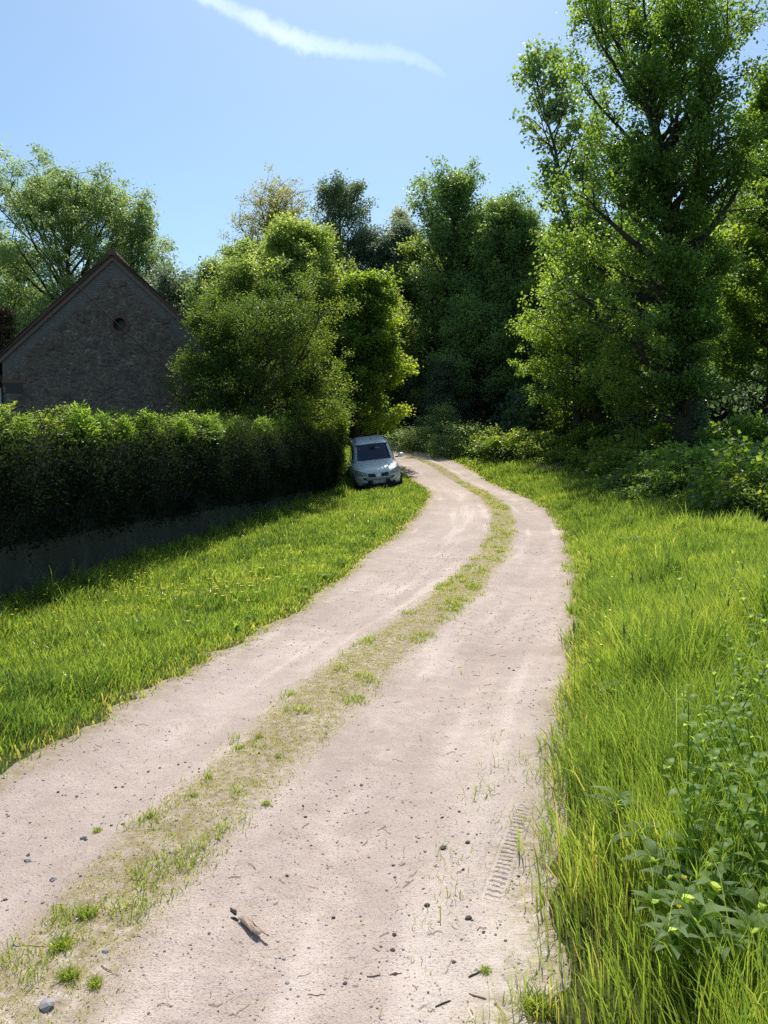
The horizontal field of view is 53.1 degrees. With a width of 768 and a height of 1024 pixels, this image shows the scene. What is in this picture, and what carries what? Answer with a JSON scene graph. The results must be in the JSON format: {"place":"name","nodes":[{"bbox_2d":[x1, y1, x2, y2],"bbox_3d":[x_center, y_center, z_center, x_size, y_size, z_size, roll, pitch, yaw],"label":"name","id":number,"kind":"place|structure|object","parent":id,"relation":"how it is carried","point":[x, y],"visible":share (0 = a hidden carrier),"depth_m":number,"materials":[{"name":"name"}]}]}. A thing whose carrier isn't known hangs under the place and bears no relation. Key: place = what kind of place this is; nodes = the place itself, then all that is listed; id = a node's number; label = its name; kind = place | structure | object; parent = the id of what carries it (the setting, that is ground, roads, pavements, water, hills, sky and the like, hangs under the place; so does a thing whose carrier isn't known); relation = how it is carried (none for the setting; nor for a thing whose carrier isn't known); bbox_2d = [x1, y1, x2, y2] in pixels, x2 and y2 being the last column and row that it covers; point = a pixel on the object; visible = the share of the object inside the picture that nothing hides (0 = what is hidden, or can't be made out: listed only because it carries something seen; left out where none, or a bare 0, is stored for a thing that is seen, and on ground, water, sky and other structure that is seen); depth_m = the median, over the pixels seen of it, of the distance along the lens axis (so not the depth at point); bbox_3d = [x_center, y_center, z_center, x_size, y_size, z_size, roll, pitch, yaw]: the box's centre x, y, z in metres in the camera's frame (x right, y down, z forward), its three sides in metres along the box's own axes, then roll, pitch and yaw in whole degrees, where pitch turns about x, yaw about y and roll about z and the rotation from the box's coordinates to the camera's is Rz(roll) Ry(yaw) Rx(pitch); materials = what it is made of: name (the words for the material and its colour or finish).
{"place":"outdoors","nodes":[
{"label":"outdoors","id":0,"kind":"place"},
{"bbox_2d":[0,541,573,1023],"bbox_3d":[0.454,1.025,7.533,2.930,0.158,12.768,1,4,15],"label":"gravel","id":1,"kind":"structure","parent":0,"point":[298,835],"depth_m":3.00,"materials":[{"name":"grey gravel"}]},
{"bbox_2d":[0,444,584,1023],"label":"dirt track","id":2,"kind":"structure","parent":0,"point":[394,722],"depth_m":3.50,"materials":[{"name":"beige soil"}]},
{"bbox_2d":[0,453,584,1023],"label":"track grass","id":3,"kind":"structure","parent":2,"relation":"on","point":[464,581],"depth_m":3.69,"materials":[{"name":"green plant"}]},
{"bbox_2d":[1,617,610,1023],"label":"straw litter","id":4,"kind":"object","parent":2,"relation":"on","point":[332,866],"visible":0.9,"depth_m":2.98,"materials":[{"name":"beige plant"}]},
{"bbox_2d":[464,798,535,902],"bbox_3d":[0.493,1.372,3.171,0.200,0.036,1.032,1,4,19],"label":"track tyre print","id":5,"kind":"object","parent":2,"relation":"on","point":[478,891],"visible":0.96,"depth_m":3.09},
{"bbox_2d":[508,979,558,1022],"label":"grass tuft","id":6,"kind":"object","parent":2,"relation":"on","point":[534,1007],"visible":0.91,"depth_m":2.22,"materials":[{"name":"green plant"}]},
{"bbox_2d":[0,419,767,1023],"bbox_3d":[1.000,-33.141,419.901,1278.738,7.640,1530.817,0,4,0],"label":"ground","id":7,"kind":"structure","parent":0,"point":[576,983],"depth_m":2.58,"materials":[{"name":"green plant"}]},
{"bbox_2d":[0,303,22,403],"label":"tree","id":8,"kind":"object","parent":7,"relation":"on","point":[7,318],"visible":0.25,"depth_m":37.11,"materials":[{"name":"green plant"}]},
{"bbox_2d":[0,222,56,345],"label":"ash tree","id":9,"kind":"object","parent":7,"relation":"on","point":[19,284],"visible":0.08,"depth_m":50.91,"materials":[{"name":"green plant"}]},
{"bbox_2d":[0,135,156,340],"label":"ash tree","id":10,"kind":"object","parent":7,"relation":"on","point":[32,199],"visible":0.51,"depth_m":42.55,"materials":[{"name":"green plant"}]},
{"bbox_2d":[2,265,180,339],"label":"ash tree","id":11,"kind":"object","parent":7,"relation":"on","point":[44,300],"visible":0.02,"depth_m":40.61,"materials":[{"name":"green plant"}]},
{"bbox_2d":[0,248,247,418],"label":"stone barn","id":12,"kind":"structure","parent":7,"relation":"on","point":[76,343],"depth_m":24.60,"materials":[{"name":"grey stone"}]},
{"bbox_2d":[80,184,180,285],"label":"ash tree","id":13,"kind":"object","parent":7,"relation":"on","point":[142,215],"visible":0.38,"depth_m":42.62,"materials":[{"name":"green plant"}]},
{"bbox_2d":[0,485,336,601],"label":"retaining wall","id":14,"kind":"structure","parent":7,"relation":"on","point":[75,552],"depth_m":11.02,"materials":[{"name":"stone"}]},
{"bbox_2d":[139,257,198,317],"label":"willow tree","id":15,"kind":"object","parent":7,"relation":"on","point":[166,286],"visible":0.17,"depth_m":38.78,"materials":[{"name":"green plant"}]},
{"bbox_2d":[0,391,351,562],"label":"hedge","id":16,"kind":"object","parent":7,"relation":"on","point":[55,488],"visible":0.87,"depth_m":12.13,"materials":[{"name":"green plant"}]},
{"bbox_2d":[13,416,120,445],"bbox_3d":[-4.738,-1.092,10.569,2.108,0.441,1.751,-3,5,-38],"label":"bramble spray","id":17,"kind":"object","parent":16,"relation":"on","point":[58,430],"visible":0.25,"depth_m":10.38,"materials":[{"name":"green plant"}]},
{"bbox_2d":[61,399,106,450],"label":"hedge shoot","id":18,"kind":"object","parent":16,"relation":"on","point":[78,417],"visible":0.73,"depth_m":10.56,"materials":[{"name":"green plant"}]},
{"bbox_2d":[329,408,354,472],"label":"hedge ivy","id":19,"kind":"object","parent":16,"relation":"attached to","point":[344,434],"visible":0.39,"depth_m":25.48,"materials":[{"name":"green plant"}]},
{"bbox_2d":[171,246,240,322],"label":"willow tree","id":20,"kind":"object","parent":7,"relation":"on","point":[193,289],"visible":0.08,"depth_m":37.92,"materials":[{"name":"green plant"}]},
{"bbox_2d":[155,292,268,419],"bbox_3d":[-5.242,-3.334,23.698,3.734,6.897,3.782,0,4,0],"label":"robinia tree","id":21,"kind":"object","parent":7,"relation":"on","point":[197,318],"visible":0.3,"depth_m":23.09,"materials":[{"name":"green plant"}]},
{"bbox_2d":[183,247,295,418],"bbox_3d":[-5.663,-5.582,30.422,4.779,9.311,4.720,3,5,33],"label":"lime tree","id":22,"kind":"object","parent":7,"relation":"on","point":[240,277],"visible":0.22,"depth_m":29.65,"materials":[{"name":"green plant"}]},
{"bbox_2d":[210,232,282,299],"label":"tree","id":23,"kind":"object","parent":7,"relation":"on","point":[248,247],"visible":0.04,"depth_m":41.95,"materials":[{"name":"green plant"}]},
{"bbox_2d":[160,263,369,432],"bbox_3d":[-3.763,-3.826,23.645,6.725,7.798,6.386,0,4,0],"label":"robinia tree","id":24,"kind":"object","parent":7,"relation":"on","point":[284,348],"visible":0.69,"depth_m":22.39,"materials":[{"name":"green plant"}]},
{"bbox_2d":[216,162,329,309],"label":"walnut tree","id":25,"kind":"object","parent":7,"relation":"on","point":[282,193],"visible":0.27,"depth_m":49.20,"materials":[{"name":"green plant"}]},
{"bbox_2d":[226,206,355,418],"bbox_3d":[-3.634,-7.174,32.602,6.618,11.645,6.944,0,4,0],"label":"lime tree","id":26,"kind":"object","parent":7,"relation":"on","point":[289,242],"visible":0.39,"depth_m":31.23,"materials":[{"name":"green plant"}]},
{"bbox_2d":[273,341,343,451],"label":"robinia tree","id":27,"kind":"object","parent":7,"relation":"on","point":[310,381],"visible":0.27,"depth_m":24.82,"materials":[{"name":"green plant"}]},
{"bbox_2d":[287,227,360,316],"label":"tree","id":28,"kind":"object","parent":7,"relation":"on","point":[337,256],"visible":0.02,"depth_m":45.83,"materials":[{"name":"green plant"}]},
{"bbox_2d":[301,166,382,311],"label":"poplar tree","id":29,"kind":"object","parent":7,"relation":"on","point":[340,197],"visible":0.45,"depth_m":49.41,"materials":[{"name":"green plant"}]},
{"bbox_2d":[319,263,423,437],"bbox_3d":[-1.003,-5.913,32.417,4.886,8.849,4.926,3,5,32],"label":"maple tree","id":30,"kind":"object","parent":7,"relation":"on","point":[376,366],"visible":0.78,"depth_m":31.48,"materials":[{"name":"green plant"}]},
{"bbox_2d":[347,434,404,489],"bbox_3d":[-0.430,-1.944,28.690,2.253,2.027,4.037,-7,10,-5],"label":"parked car","id":31,"kind":"object","parent":7,"relation":"on","point":[373,462],"visible":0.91,"depth_m":27.61,"materials":[{"name":"silver metal"}]},
{"bbox_2d":[349,222,427,368],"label":"birch tree","id":32,"kind":"object","parent":7,"relation":"on","point":[378,248],"visible":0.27,"depth_m":48.55,"materials":[{"name":"green plant"}]},
{"bbox_2d":[357,214,426,378],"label":"tree","id":33,"kind":"object","parent":7,"relation":"on","point":[407,227],"visible":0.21,"depth_m":48.80,"materials":[{"name":"green plant"}]},
{"bbox_2d":[386,377,427,427],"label":"young conifer","id":34,"kind":"object","parent":7,"relation":"on","point":[391,404],"visible":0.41,"depth_m":42.30,"materials":[{"name":"green plant"}]},
{"bbox_2d":[383,287,437,408],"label":"tree","id":35,"kind":"object","parent":7,"relation":"on","point":[412,346],"visible":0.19,"depth_m":42.33,"materials":[{"name":"green plant"}]},
{"bbox_2d":[383,232,445,387],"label":"tree","id":36,"kind":"object","parent":7,"relation":"on","point":[410,256],"visible":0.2,"depth_m":47.00,"materials":[{"name":"green plant"}]},
{"bbox_2d":[382,423,459,451],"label":"wild shrub","id":37,"kind":"object","parent":7,"relation":"on","point":[408,436],"visible":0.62,"depth_m":36.88,"materials":[{"name":"green plant"}]},
{"bbox_2d":[407,399,469,443],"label":"wild shrub","id":38,"kind":"object","parent":7,"relation":"on","point":[432,420],"visible":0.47,"depth_m":37.99,"materials":[{"name":"green plant"}]},
{"bbox_2d":[398,153,490,387],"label":"poplar tree","id":39,"kind":"object","parent":7,"relation":"on","point":[455,190],"visible":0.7,"depth_m":44.09,"materials":[{"name":"green plant"}]},
{"bbox_2d":[408,355,480,429],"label":"young conifer","id":40,"kind":"object","parent":7,"relation":"on","point":[447,384],"visible":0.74,"depth_m":40.14,"materials":[{"name":"green plant"}]},
{"bbox_2d":[418,417,505,458],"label":"wild shrub","id":41,"kind":"object","parent":7,"relation":"on","point":[463,432],"visible":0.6,"depth_m":34.99,"materials":[{"name":"green plant"}]},
{"bbox_2d":[419,289,533,423],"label":"tree","id":42,"kind":"object","parent":7,"relation":"on","point":[478,321],"visible":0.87,"depth_m":40.55,"materials":[{"name":"green plant"}]},
{"bbox_2d":[452,423,506,458],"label":"bramble bush","id":43,"kind":"object","parent":7,"relation":"on","point":[473,453],"visible":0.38,"depth_m":33.80,"materials":[{"name":"green plant"}]},
{"bbox_2d":[435,182,543,378],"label":"poplar tree","id":44,"kind":"object","parent":7,"relation":"on","point":[493,218],"visible":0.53,"depth_m":41.78,"materials":[{"name":"green plant"}]},
{"bbox_2d":[469,427,536,463],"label":"bramble bush","id":45,"kind":"object","parent":7,"relation":"on","point":[506,439],"visible":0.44,"depth_m":32.08,"materials":[{"name":"green plant"}]},
{"bbox_2d":[462,364,549,427],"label":"understorey shrub","id":46,"kind":"object","parent":7,"relation":"on","point":[488,415],"visible":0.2,"depth_m":41.17,"materials":[{"name":"green plant"}]},
{"bbox_2d":[474,382,561,438],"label":"understorey shrub","id":47,"kind":"object","parent":7,"relation":"on","point":[506,425],"visible":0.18,"depth_m":35.99,"materials":[{"name":"green plant"}]},
{"bbox_2d":[485,203,555,376],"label":"poplar tree","id":48,"kind":"object","parent":7,"relation":"on","point":[529,221],"visible":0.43,"depth_m":41.33,"materials":[{"name":"green plant"}]},
{"bbox_2d":[495,430,586,463],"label":"bramble bush","id":49,"kind":"object","parent":7,"relation":"on","point":[544,441],"visible":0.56,"depth_m":30.94,"materials":[{"name":"green plant"}]},
{"bbox_2d":[492,364,592,434],"bbox_3d":[9.780,-4.960,36.460,8.847,4.559,7.039,0,4,-2],"label":"understorey shrub","id":50,"kind":"object","parent":7,"relation":"on","point":[529,423],"visible":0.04,"depth_m":35.31,"materials":[{"name":"green plant"}]},
{"bbox_2d":[507,213,589,383],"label":"alder tree","id":51,"kind":"object","parent":7,"relation":"on","point":[527,284],"visible":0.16,"depth_m":40.34,"materials":[{"name":"green plant"}]},
{"bbox_2d":[506,33,605,430],"bbox_3d":[7.182,-10.702,32.257,4.474,17.102,3.591,0,4,0],"label":"leaning poplar","id":52,"kind":"object","parent":7,"relation":"on","point":[530,69],"visible":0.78,"depth_m":31.57,"materials":[{"name":"green plant"}]},
{"bbox_2d":[533,441,583,466],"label":"bramble bush","id":53,"kind":"object","parent":7,"relation":"on","point":[558,457],"visible":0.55,"depth_m":29.41,"materials":[{"name":"green plant"}]},
{"bbox_2d":[528,401,590,441],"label":"bramble bush","id":54,"kind":"object","parent":7,"relation":"on","point":[557,419],"visible":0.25,"depth_m":33.91,"materials":[{"name":"green plant"}]},
{"bbox_2d":[555,420,607,453],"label":"bramble bush","id":55,"kind":"object","parent":7,"relation":"on","point":[574,436],"visible":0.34,"depth_m":30.60,"materials":[{"name":"green plant"}]},
{"bbox_2d":[550,107,614,420],"bbox_3d":[8.699,-9.854,33.285,3.010,14.829,2.794,0,4,0],"label":"slim poplar","id":56,"kind":"object","parent":7,"relation":"on","point":[579,165],"visible":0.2,"depth_m":32.67,"materials":[{"name":"green plant"}]},
{"bbox_2d":[505,198,665,427],"bbox_3d":[8.902,-7.383,31.717,7.463,10.593,8.018,0,4,0],"label":"field maple","id":57,"kind":"object","parent":7,"relation":"on","point":[550,339],"visible":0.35,"depth_m":30.75,"materials":[{"name":"green plant"}]},
{"bbox_2d":[560,436,621,472],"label":"bramble bush","id":58,"kind":"object","parent":7,"relation":"on","point":[577,459],"visible":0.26,"depth_m":27.35,"materials":[{"name":"green plant"}]},
{"bbox_2d":[576,448,641,479],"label":"bramble bush","id":59,"kind":"object","parent":7,"relation":"on","point":[615,463],"visible":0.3,"depth_m":23.86,"materials":[{"name":"green plant"}]},
{"bbox_2d":[585,785,649,834],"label":"broadleaf plant","id":60,"kind":"object","parent":7,"relation":"on","point":[620,804],"visible":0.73,"depth_m":2.94,"materials":[{"name":"green plant"}]},
{"bbox_2d":[572,422,672,476],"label":"bramble bush","id":61,"kind":"object","parent":7,"relation":"on","point":[644,446],"visible":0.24,"depth_m":24.45,"materials":[{"name":"green plant"}]},
{"bbox_2d":[608,820,668,867],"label":"broadleaf plant","id":62,"kind":"object","parent":7,"relation":"on","point":[625,834],"visible":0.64,"depth_m":2.71,"materials":[{"name":"green plant"}]},
{"bbox_2d":[516,0,767,451],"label":"oak tree","id":63,"kind":"object","parent":7,"relation":"on","point":[649,182],"visible":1,"depth_m":22.59,"materials":[{"name":"green plant"}]},
{"bbox_2d":[658,262,713,451],"bbox_3d":[9.355,-4.493,23.708,1.863,6.569,1.493,0,4,0],"label":"ivy plant","id":64,"kind":"object","parent":63,"relation":"attached to","point":[702,423],"visible":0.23,"depth_m":23.50,"materials":[{"name":"green plant"}]},
{"bbox_2d":[592,440,700,490],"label":"bramble bush","id":65,"kind":"object","parent":7,"relation":"on","point":[620,479],"visible":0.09,"depth_m":19.89,"materials":[{"name":"green plant"}]},
{"bbox_2d":[583,403,709,452],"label":"understorey shrub","id":66,"kind":"object","parent":7,"relation":"on","point":[620,428],"visible":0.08,"depth_m":29.00,"materials":[{"name":"green plant"}]},
{"bbox_2d":[614,464,691,501],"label":"bramble bush","id":67,"kind":"object","parent":7,"relation":"on","point":[648,488],"visible":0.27,"depth_m":17.07,"materials":[{"name":"green plant"}]},
{"bbox_2d":[631,884,677,934],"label":"broadleaf plant","id":68,"kind":"object","parent":7,"relation":"on","point":[655,900],"visible":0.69,"depth_m":2.32,"materials":[{"name":"green plant"}]},
{"bbox_2d":[620,835,694,889],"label":"broadleaf plant","id":69,"kind":"object","parent":7,"relation":"on","point":[640,854],"visible":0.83,"depth_m":2.52,"materials":[{"name":"green plant"}]},
{"bbox_2d":[590,414,730,456],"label":"bramble bush","id":70,"kind":"object","parent":7,"relation":"on","point":[663,429],"visible":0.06,"depth_m":24.74,"materials":[{"name":"green plant"}]},
{"bbox_2d":[636,866,694,909],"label":"broadleaf plant","id":71,"kind":"object","parent":7,"relation":"on","point":[666,875],"visible":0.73,"depth_m":2.44,"materials":[{"name":"green plant"}]},
{"bbox_2d":[637,914,701,975],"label":"broadleaf plant","id":72,"kind":"object","parent":7,"relation":"on","point":[675,939],"visible":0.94,"depth_m":2.15,"materials":[{"name":"green plant"}]},
{"bbox_2d":[629,442,723,493],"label":"bramble bush","id":73,"kind":"object","parent":7,"relation":"on","point":[670,464],"visible":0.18,"depth_m":17.76,"materials":[{"name":"green plant"}]},
{"bbox_2d":[662,694,709,885],"bbox_3d":[1.074,1.061,2.656,0.210,0.786,0.310,3,5,38],"label":"nettle plant","id":74,"kind":"object","parent":7,"relation":"on","point":[687,764],"visible":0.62,"depth_m":2.66,"materials":[{"name":"green plant"}]},
{"bbox_2d":[656,880,719,950],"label":"broadleaf plant","id":75,"kind":"object","parent":7,"relation":"on","point":[691,896],"visible":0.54,"depth_m":2.27,"materials":[{"name":"green plant"}]},
{"bbox_2d":[653,439,725,499],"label":"bramble bush","id":76,"kind":"object","parent":7,"relation":"on","point":[702,453],"visible":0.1,"depth_m":16.73,"materials":[{"name":"green plant"}]},
{"bbox_2d":[649,900,747,974],"bbox_3d":[0.865,1.211,2.159,0.245,0.208,0.196,0,4,-3],"label":"broadleaf plant","id":77,"kind":"object","parent":7,"relation":"on","point":[689,909],"visible":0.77,"depth_m":2.17,"materials":[{"name":"green plant"}]},
{"bbox_2d":[663,758,735,928],"bbox_3d":[1.055,1.153,2.555,0.172,0.591,0.277,-2,5,-22],"label":"nettle plant","id":78,"kind":"object","parent":7,"relation":"on","point":[669,763],"visible":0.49,"depth_m":2.57,"materials":[{"name":"green plant"}]},
{"bbox_2d":[670,847,745,887],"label":"broadleaf plant","id":79,"kind":"object","parent":7,"relation":"on","point":[699,855],"visible":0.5,"depth_m":2.48,"materials":[{"name":"green plant"}]},
{"bbox_2d":[674,870,742,919],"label":"broadleaf plant","id":80,"kind":"object","parent":7,"relation":"on","point":[712,887],"visible":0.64,"depth_m":2.32,"materials":[{"name":"green plant"}]},
{"bbox_2d":[684,828,732,967],"bbox_3d":[1.000,1.218,2.376,0.127,0.488,0.137,2,5,23],"label":"nettle plant","id":81,"kind":"object","parent":7,"relation":"on","point":[723,846],"visible":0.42,"depth_m":2.35,"materials":[{"name":"green plant"}]},
{"bbox_2d":[678,715,740,830],"bbox_3d":[1.253,1.093,2.883,0.304,0.648,0.189,1,4,19],"label":"nettle plant","id":82,"kind":"object","parent":7,"relation":"on","point":[696,737],"visible":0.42,"depth_m":2.86,"materials":[{"name":"green plant"}]},
{"bbox_2d":[661,431,764,508],"bbox_3d":[6.917,-0.579,14.891,2.449,1.991,2.267,-2,5,-21],"label":"bramble bush","id":83,"kind":"object","parent":7,"relation":"on","point":[693,484],"visible":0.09,"depth_m":15.09,"materials":[{"name":"green plant"}]},
{"bbox_2d":[676,430,767,521],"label":"bramble bush","id":84,"kind":"object","parent":7,"relation":"on","point":[760,464],"visible":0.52,"depth_m":13.97,"materials":[{"name":"green plant"}]},
{"bbox_2d":[685,415,767,464],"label":"bramble bush","id":85,"kind":"object","parent":7,"relation":"on","point":[703,439],"visible":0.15,"depth_m":21.98,"materials":[{"name":"green plant"}]},
{"bbox_2d":[697,914,757,978],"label":"broadleaf plant","id":86,"kind":"object","parent":7,"relation":"on","point":[716,924],"visible":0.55,"depth_m":2.13,"materials":[{"name":"green plant"}]},
{"bbox_2d":[695,362,765,434],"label":"understorey shrub","id":87,"kind":"object","parent":7,"relation":"on","point":[720,399],"visible":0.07,"depth_m":30.24,"materials":[{"name":"green plant"}]},
{"bbox_2d":[699,468,767,524],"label":"bramble bush","id":88,"kind":"object","parent":7,"relation":"on","point":[748,494],"visible":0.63,"depth_m":13.25,"materials":[{"name":"green plant"}]},
{"bbox_2d":[700,364,767,432],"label":"understorey shrub","id":89,"kind":"object","parent":7,"relation":"on","point":[757,394],"visible":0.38,"depth_m":29.16,"materials":[{"name":"green plant"}]},
{"bbox_2d":[701,62,767,419],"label":"lime tree","id":90,"kind":"object","parent":7,"relation":"on","point":[740,346],"visible":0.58,"depth_m":27.40,"materials":[{"name":"green plant"}]},
{"bbox_2d":[708,861,767,909],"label":"broadleaf plant","id":91,"kind":"object","parent":7,"relation":"on","point":[748,868],"visible":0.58,"depth_m":2.42,"materials":[{"name":"green plant"}]},
{"bbox_2d":[708,748,767,889],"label":"nettle plant","id":92,"kind":"object","parent":7,"relation":"on","point":[732,789],"visible":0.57,"depth_m":2.58,"materials":[{"name":"green plant"}]},
{"bbox_2d":[712,660,767,758],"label":"nettle plant","id":93,"kind":"object","parent":7,"relation":"on","point":[757,679],"visible":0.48,"depth_m":3.37,"materials":[{"name":"green plant"}]},
{"bbox_2d":[713,733,767,912],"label":"nettle plant","id":94,"kind":"object","parent":7,"relation":"on","point":[749,799],"visible":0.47,"depth_m":2.55,"materials":[{"name":"green plant"}]},
{"bbox_2d":[716,907,767,974],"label":"broadleaf plant","id":95,"kind":"object","parent":7,"relation":"on","point":[751,920],"visible":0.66,"depth_m":2.16,"materials":[{"name":"green plant"}]},
{"bbox_2d":[718,887,767,953],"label":"broadleaf plant","id":96,"kind":"object","parent":7,"relation":"on","point":[750,900],"visible":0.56,"depth_m":2.27,"materials":[{"name":"green plant"}]},
{"bbox_2d":[718,406,767,458],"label":"bramble bush","id":97,"kind":"object","parent":7,"relation":"on","point":[750,416],"visible":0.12,"depth_m":21.41,"materials":[{"name":"green plant"}]},
{"bbox_2d":[722,751,767,860],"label":"nettle plant","id":98,"kind":"object","parent":7,"relation":"on","point":[754,760],"visible":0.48,"depth_m":2.60,"materials":[{"name":"green plant"}]},
{"bbox_2d":[731,780,767,951],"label":"nettle plant","id":99,"kind":"object","parent":7,"relation":"on","point":[757,835],"visible":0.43,"depth_m":2.44,"materials":[{"name":"green plant"}]},
{"bbox_2d":[0,0,767,290],"label":"sky","id":100,"kind":"structure","parent":0,"point":[191,100],"materials":[{"name":"blue"}]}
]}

